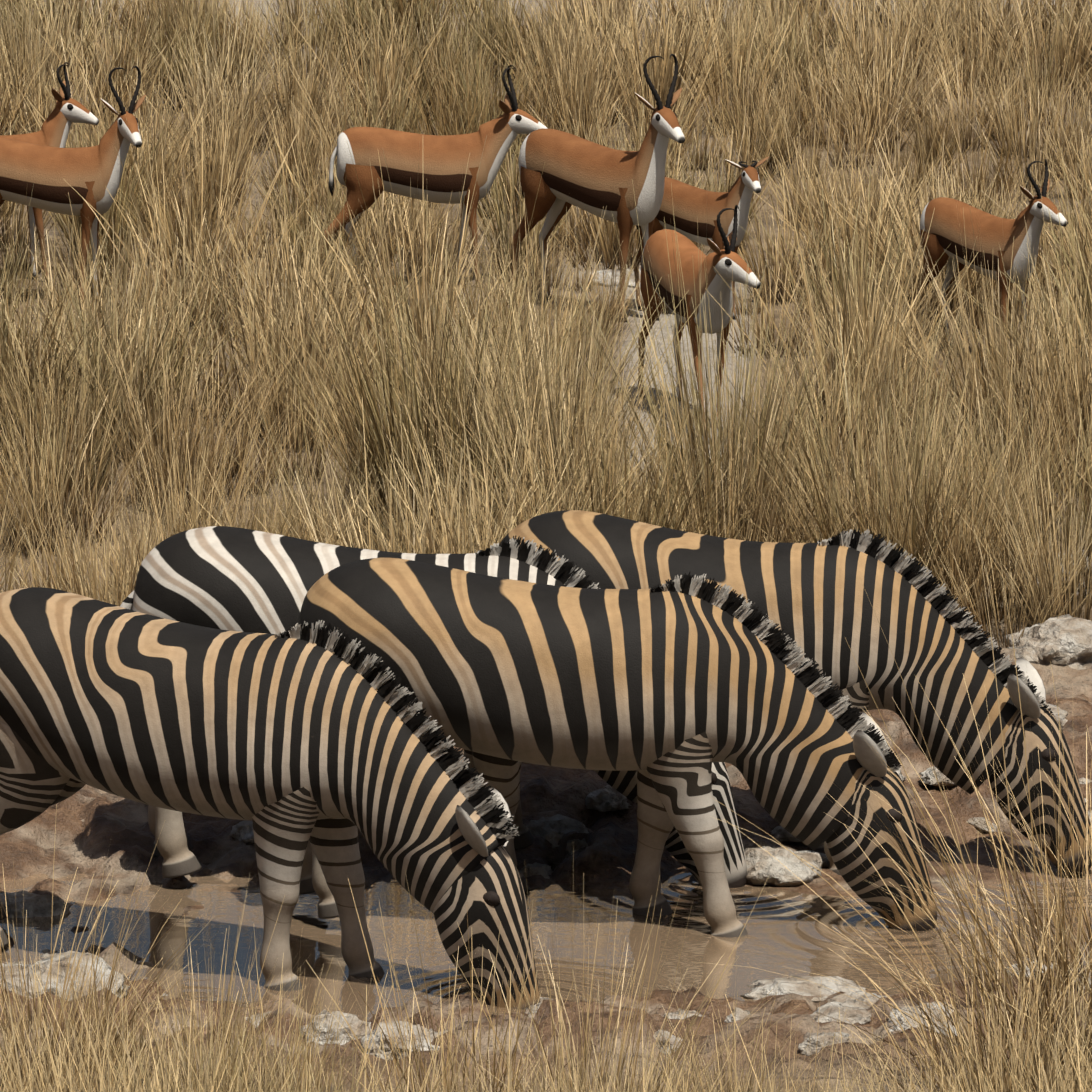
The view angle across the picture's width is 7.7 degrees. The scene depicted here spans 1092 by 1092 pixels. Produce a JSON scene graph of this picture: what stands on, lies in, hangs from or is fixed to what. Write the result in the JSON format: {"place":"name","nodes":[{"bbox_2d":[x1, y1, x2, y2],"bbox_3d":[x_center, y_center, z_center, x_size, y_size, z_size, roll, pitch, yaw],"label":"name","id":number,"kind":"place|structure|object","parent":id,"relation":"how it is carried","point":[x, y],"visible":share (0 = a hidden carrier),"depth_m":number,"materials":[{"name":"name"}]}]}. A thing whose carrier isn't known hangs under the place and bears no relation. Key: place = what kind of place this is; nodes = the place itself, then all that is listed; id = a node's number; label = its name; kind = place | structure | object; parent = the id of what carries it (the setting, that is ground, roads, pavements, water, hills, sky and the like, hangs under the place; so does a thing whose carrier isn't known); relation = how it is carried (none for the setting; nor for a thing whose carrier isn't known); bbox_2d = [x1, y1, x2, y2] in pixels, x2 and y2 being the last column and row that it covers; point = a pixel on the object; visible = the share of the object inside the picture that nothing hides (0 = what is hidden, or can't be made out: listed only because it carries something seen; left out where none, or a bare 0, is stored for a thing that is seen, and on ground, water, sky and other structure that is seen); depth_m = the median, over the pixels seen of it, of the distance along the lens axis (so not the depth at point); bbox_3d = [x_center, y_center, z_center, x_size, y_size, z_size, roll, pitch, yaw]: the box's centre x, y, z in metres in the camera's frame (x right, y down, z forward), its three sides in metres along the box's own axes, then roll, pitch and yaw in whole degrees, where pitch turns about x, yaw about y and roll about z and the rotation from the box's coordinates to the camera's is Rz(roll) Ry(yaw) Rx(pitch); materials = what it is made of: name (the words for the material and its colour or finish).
{"place":"outdoors","nodes":[
{"label":"outdoors","id":0,"kind":"place"},
{"bbox_2d":[0,0,1085,48],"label":"grass field","id":1,"kind":"structure","parent":0,"point":[619,13],"depth_m":49.84,"materials":[{"name":"beige plant"}]},
{"bbox_2d":[0,83,1091,647],"bbox_3d":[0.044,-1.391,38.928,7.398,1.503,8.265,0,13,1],"label":"grass field","id":2,"kind":"structure","parent":0,"point":[200,289],"depth_m":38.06,"materials":[{"name":"beige plant"}]},
{"bbox_2d":[0,0,1091,257],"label":"grass field","id":3,"kind":"structure","parent":0,"point":[572,76],"depth_m":46.28,"materials":[{"name":"beige plant"}]},
{"bbox_2d":[0,0,1091,1091],"bbox_3d":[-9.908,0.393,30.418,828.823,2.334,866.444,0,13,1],"label":"ground","id":4,"kind":"structure","parent":0,"point":[102,840],"depth_m":31.61,"materials":[{"name":"soil"}]},
{"bbox_2d":[5,960,27,964],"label":"rock","id":5,"kind":"object","parent":4,"relation":"on","point":[22,962],"visible":0.02,"depth_m":30.16,"materials":[{"name":"beige stone"}]},
{"bbox_2d":[0,890,70,917],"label":"rock","id":6,"kind":"object","parent":4,"relation":"on","point":[36,905],"visible":0.6,"depth_m":30.84,"materials":[{"name":"stone"}]},
{"bbox_2d":[0,62,98,282],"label":"springbok","id":7,"kind":"object","parent":4,"relation":"on","point":[66,113],"visible":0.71,"depth_m":41.75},
{"bbox_2d":[40,949,64,957],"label":"rock","id":8,"kind":"object","parent":4,"relation":"on","point":[47,953],"visible":0.12,"depth_m":30.26,"materials":[{"name":"beige stone"}]},
{"bbox_2d":[0,950,129,1000],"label":"rock","id":9,"kind":"object","parent":4,"relation":"on","point":[43,970],"visible":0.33,"depth_m":29.50,"materials":[{"name":"beige stone"}]},
{"bbox_2d":[0,66,145,303],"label":"springbok","id":10,"kind":"object","parent":4,"relation":"on","point":[53,175],"visible":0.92,"depth_m":41.06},
{"bbox_2d":[0,804,211,1091],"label":"grass","id":11,"kind":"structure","parent":4,"relation":"on","point":[112,972],"depth_m":27.86,"materials":[{"name":"beige plant"}]},
{"bbox_2d":[229,820,254,842],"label":"rock","id":12,"kind":"object","parent":4,"relation":"on","point":[242,830],"visible":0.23,"depth_m":31.62,"materials":[{"name":"grey stone"}]},
{"bbox_2d":[244,1011,271,1027],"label":"rock","id":13,"kind":"object","parent":4,"relation":"on","point":[258,1023],"visible":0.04,"depth_m":28.97,"materials":[{"name":"beige stone"}]},
{"bbox_2d":[0,587,540,1009],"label":"zebra","id":14,"kind":"object","parent":4,"relation":"on","point":[320,737],"visible":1,"depth_m":29.62},
{"bbox_2d":[299,1009,371,1045],"bbox_3d":[-0.750,1.734,28.792,0.268,0.151,0.299,-9,15,-35],"label":"rock","id":15,"kind":"object","parent":4,"relation":"on","point":[356,1022],"visible":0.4,"depth_m":28.73,"materials":[{"name":"beige stone"}]},
{"bbox_2d":[361,1041,381,1054],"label":"rock","id":16,"kind":"object","parent":4,"relation":"on","point":[374,1051],"visible":0.25,"depth_m":28.48,"materials":[{"name":"beige stone"}]},
{"bbox_2d":[360,1021,428,1059],"bbox_3d":[-0.511,1.747,28.532,0.284,0.138,0.292,-6,14,-25],"label":"rock","id":17,"kind":"object","parent":4,"relation":"on","point":[378,1038],"visible":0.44,"depth_m":28.48,"materials":[{"name":"beige stone"}]},
{"bbox_2d":[394,1029,449,1052],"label":"rock","id":18,"kind":"object","parent":4,"relation":"on","point":[424,1045],"visible":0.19,"depth_m":28.44,"materials":[{"name":"beige stone"}]},
{"bbox_2d":[317,65,547,285],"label":"springbok","id":19,"kind":"object","parent":4,"relation":"on","point":[440,173],"visible":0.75,"depth_m":41.49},
{"bbox_2d":[120,526,746,892],"bbox_3d":[-0.445,0.626,31.187,2.515,1.396,0.676,4,13,2],"label":"zebra","id":20,"kind":"object","parent":4,"relation":"on","point":[234,579],"visible":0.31,"depth_m":30.98},
{"bbox_2d":[523,1003,540,1013],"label":"rock","id":21,"kind":"object","parent":4,"relation":"on","point":[533,1008],"visible":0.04,"depth_m":29.28,"materials":[{"name":"beige stone"}]},
{"bbox_2d":[519,862,553,878],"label":"rock","id":22,"kind":"object","parent":4,"relation":"on","point":[543,870],"visible":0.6,"depth_m":31.34,"materials":[{"name":"grey stone"}]},
{"bbox_2d":[540,997,554,1002],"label":"rock","id":23,"kind":"object","parent":4,"relation":"on","point":[543,998],"depth_m":29.66,"materials":[{"name":"beige stone"}]},
{"bbox_2d":[526,814,588,847],"bbox_3d":[0.043,1.138,31.697,0.355,0.145,0.231,2,13,10],"label":"rock","id":24,"kind":"object","parent":4,"relation":"on","point":[553,830],"visible":0.29,"depth_m":31.67,"materials":[{"name":"grey stone"}]},
{"bbox_2d":[565,838,588,857],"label":"rock","id":25,"kind":"object","parent":4,"relation":"on","point":[573,845],"visible":0.33,"depth_m":31.54,"materials":[{"name":"grey stone"}]},
{"bbox_2d":[512,54,684,321],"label":"springbok","id":26,"kind":"object","parent":4,"relation":"on","point":[593,178],"visible":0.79,"depth_m":40.64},
{"bbox_2d":[585,785,630,811],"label":"rock","id":27,"kind":"object","parent":4,"relation":"on","point":[607,798],"visible":0.81,"depth_m":31.92,"materials":[{"name":"grey stone"}]},
{"bbox_2d":[580,268,640,287],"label":"rock","id":28,"kind":"object","parent":4,"relation":"on","point":[631,279],"visible":0.1,"depth_m":41.78,"materials":[{"name":"beige stone"}]},
{"bbox_2d":[291,558,936,937],"bbox_3d":[0.231,0.767,30.600,2.583,1.407,0.683,4,13,3],"label":"zebra","id":29,"kind":"object","parent":4,"relation":"on","point":[671,691],"visible":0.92,"depth_m":30.36},
{"bbox_2d":[653,1030,682,1056],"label":"rock","id":30,"kind":"object","parent":4,"relation":"on","point":[672,1038],"visible":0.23,"depth_m":28.44,"materials":[{"name":"beige stone"}]},
{"bbox_2d":[664,1008,708,1018],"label":"rock","id":31,"kind":"object","parent":4,"relation":"on","point":[690,1013],"visible":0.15,"depth_m":29.12,"materials":[{"name":"beige stone"}]},
{"bbox_2d":[638,205,760,434],"bbox_3d":[0.702,-1.125,38.149,0.272,1.113,1.107,-4,13,-19],"label":"springbok","id":32,"kind":"object","parent":4,"relation":"on","point":[718,259],"visible":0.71,"depth_m":37.95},
{"bbox_2d":[633,157,768,319],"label":"springbok","id":33,"kind":"object","parent":4,"relation":"on","point":[688,205],"visible":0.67,"depth_m":40.63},
{"bbox_2d":[724,1007,751,1022],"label":"rock","id":34,"kind":"object","parent":4,"relation":"on","point":[741,1014],"visible":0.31,"depth_m":29.28,"materials":[{"name":"beige stone"}]},
{"bbox_2d":[771,826,800,841],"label":"rock","id":35,"kind":"object","parent":4,"relation":"on","point":[780,833],"visible":0.46,"depth_m":31.69,"materials":[{"name":"grey stone"}]},
{"bbox_2d":[744,846,829,886],"bbox_3d":[0.912,1.235,31.409,0.360,0.149,0.443,7,14,29],"label":"rock","id":36,"kind":"object","parent":4,"relation":"on","point":[763,867],"visible":0.75,"depth_m":31.29,"materials":[{"name":"beige stone"}]},
{"bbox_2d":[500,510,1091,874],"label":"zebra","id":37,"kind":"object","parent":4,"relation":"on","point":[812,599],"visible":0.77,"depth_m":31.21},
{"bbox_2d":[740,974,865,1001],"bbox_3d":[0.963,1.635,29.795,0.549,0.092,0.416,-1,13,-3],"label":"rock","id":38,"kind":"object","parent":4,"relation":"on","point":[802,987],"visible":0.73,"depth_m":29.74,"materials":[{"name":"beige stone"}]},
{"bbox_2d":[798,1032,849,1055],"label":"rock","id":39,"kind":"object","parent":4,"relation":"on","point":[815,1042],"visible":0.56,"depth_m":28.41,"materials":[{"name":"beige stone"}]},
{"bbox_2d":[810,1002,871,1023],"bbox_3d":[1.069,1.694,29.037,0.277,0.070,0.298,5,13,20],"label":"rock","id":40,"kind":"object","parent":4,"relation":"on","point":[829,1010],"visible":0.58,"depth_m":29.02,"materials":[{"name":"beige stone"}]},
{"bbox_2d":[828,991,886,1007],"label":"rock","id":41,"kind":"object","parent":4,"relation":"on","point":[845,1000],"visible":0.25,"depth_m":29.18,"materials":[{"name":"beige stone"}]},
{"bbox_2d":[699,544,1091,1090],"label":"grass","id":42,"kind":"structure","parent":4,"relation":"on","point":[991,967],"depth_m":27.67,"materials":[{"name":"beige plant"}]},
{"bbox_2d":[896,769,905,780],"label":"rock","id":43,"kind":"object","parent":4,"relation":"on","point":[902,777],"depth_m":32.29,"materials":[{"name":"beige stone"}]},
{"bbox_2d":[886,1004,951,1024],"bbox_3d":[1.337,1.694,28.754,0.256,0.098,0.286,0,13,0],"label":"rock","id":44,"kind":"object","parent":4,"relation":"on","point":[896,1011],"visible":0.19,"depth_m":28.74,"materials":[{"name":"beige stone"}]},
{"bbox_2d":[889,1014,965,1037],"bbox_3d":[1.329,1.715,28.525,0.326,0.106,0.209,7,14,28],"label":"rock","id":45,"kind":"object","parent":4,"relation":"on","point":[901,1020],"visible":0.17,"depth_m":28.52,"materials":[{"name":"beige stone"}]},
{"bbox_2d":[915,1002,954,1012],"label":"rock","id":46,"kind":"object","parent":4,"relation":"on","point":[937,1004],"visible":0.1,"depth_m":28.92,"materials":[{"name":"beige stone"}]},
{"bbox_2d":[919,766,955,786],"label":"rock","id":47,"kind":"object","parent":4,"relation":"on","point":[928,777],"visible":0.44,"depth_m":32.26,"materials":[{"name":"beige stone"}]},
{"bbox_2d":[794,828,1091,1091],"bbox_3d":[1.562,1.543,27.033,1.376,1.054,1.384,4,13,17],"label":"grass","id":48,"kind":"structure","parent":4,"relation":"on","point":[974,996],"depth_m":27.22,"materials":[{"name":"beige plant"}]},
{"bbox_2d":[967,817,997,832],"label":"rock","id":49,"kind":"object","parent":4,"relation":"on","point":[977,820],"visible":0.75,"depth_m":31.91,"materials":[{"name":"beige stone"}]},
{"bbox_2d":[910,159,1067,366],"bbox_3d":[2.174,-1.418,39.615,0.247,1.053,1.019,-10,16,-38],"label":"springbok","id":50,"kind":"object","parent":4,"relation":"on","point":[946,228],"visible":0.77,"depth_m":39.51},
{"bbox_2d":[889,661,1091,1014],"bbox_3d":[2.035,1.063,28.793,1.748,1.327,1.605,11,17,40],"label":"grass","id":51,"kind":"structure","parent":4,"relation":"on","point":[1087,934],"depth_m":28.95,"materials":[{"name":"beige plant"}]},
{"bbox_2d":[1005,958,1056,976],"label":"rock","id":52,"kind":"object","parent":4,"relation":"on","point":[1017,972],"visible":0.15,"depth_m":29.99,"materials":[{"name":"beige stone"}]},
{"bbox_2d":[1004,614,1091,669],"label":"rock","id":53,"kind":"object","parent":4,"relation":"on","point":[1065,639],"visible":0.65,"depth_m":33.74,"materials":[{"name":"beige stone"}]},
{"bbox_2d":[1045,703,1068,729],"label":"rock","id":54,"kind":"object","parent":4,"relation":"on","point":[1063,714],"visible":0.08,"depth_m":32.79,"materials":[{"name":"beige stone"}]},
{"bbox_2d":[1036,810,1091,847],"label":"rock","id":55,"kind":"object","parent":4,"relation":"on","point":[1090,813],"depth_m":31.79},
{"bbox_2d":[1037,547,1091,597],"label":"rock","id":56,"kind":"object","parent":4,"relation":"on","point":[1076,571],"visible":0.02,"depth_m":35.00,"materials":[{"name":"grey stone"}]},
{"bbox_2d":[1055,977,1090,995],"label":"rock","id":57,"kind":"object","parent":4,"relation":"on","point":[1082,983],"visible":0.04,"depth_m":29.39,"materials":[{"name":"beige stone"}]},
{"bbox_2d":[1079,777,1091,783],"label":"rock","id":58,"kind":"object","parent":4,"relation":"on","point":[1082,781],"visible":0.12,"depth_m":32.23,"materials":[{"name":"beige stone"}]},
{"bbox_2d":[0,863,1091,1020],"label":"water","id":59,"kind":"structure","parent":0,"point":[777,930],"depth_m":30.49,"materials":[{"name":"brown liquid"}]},
{"bbox_2d":[0,853,1091,1091],"bbox_3d":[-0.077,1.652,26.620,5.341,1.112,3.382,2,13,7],"label":"grass field","id":60,"kind":"structure","parent":0,"point":[232,1039],"depth_m":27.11,"materials":[{"name":"beige plant"}]}
]}

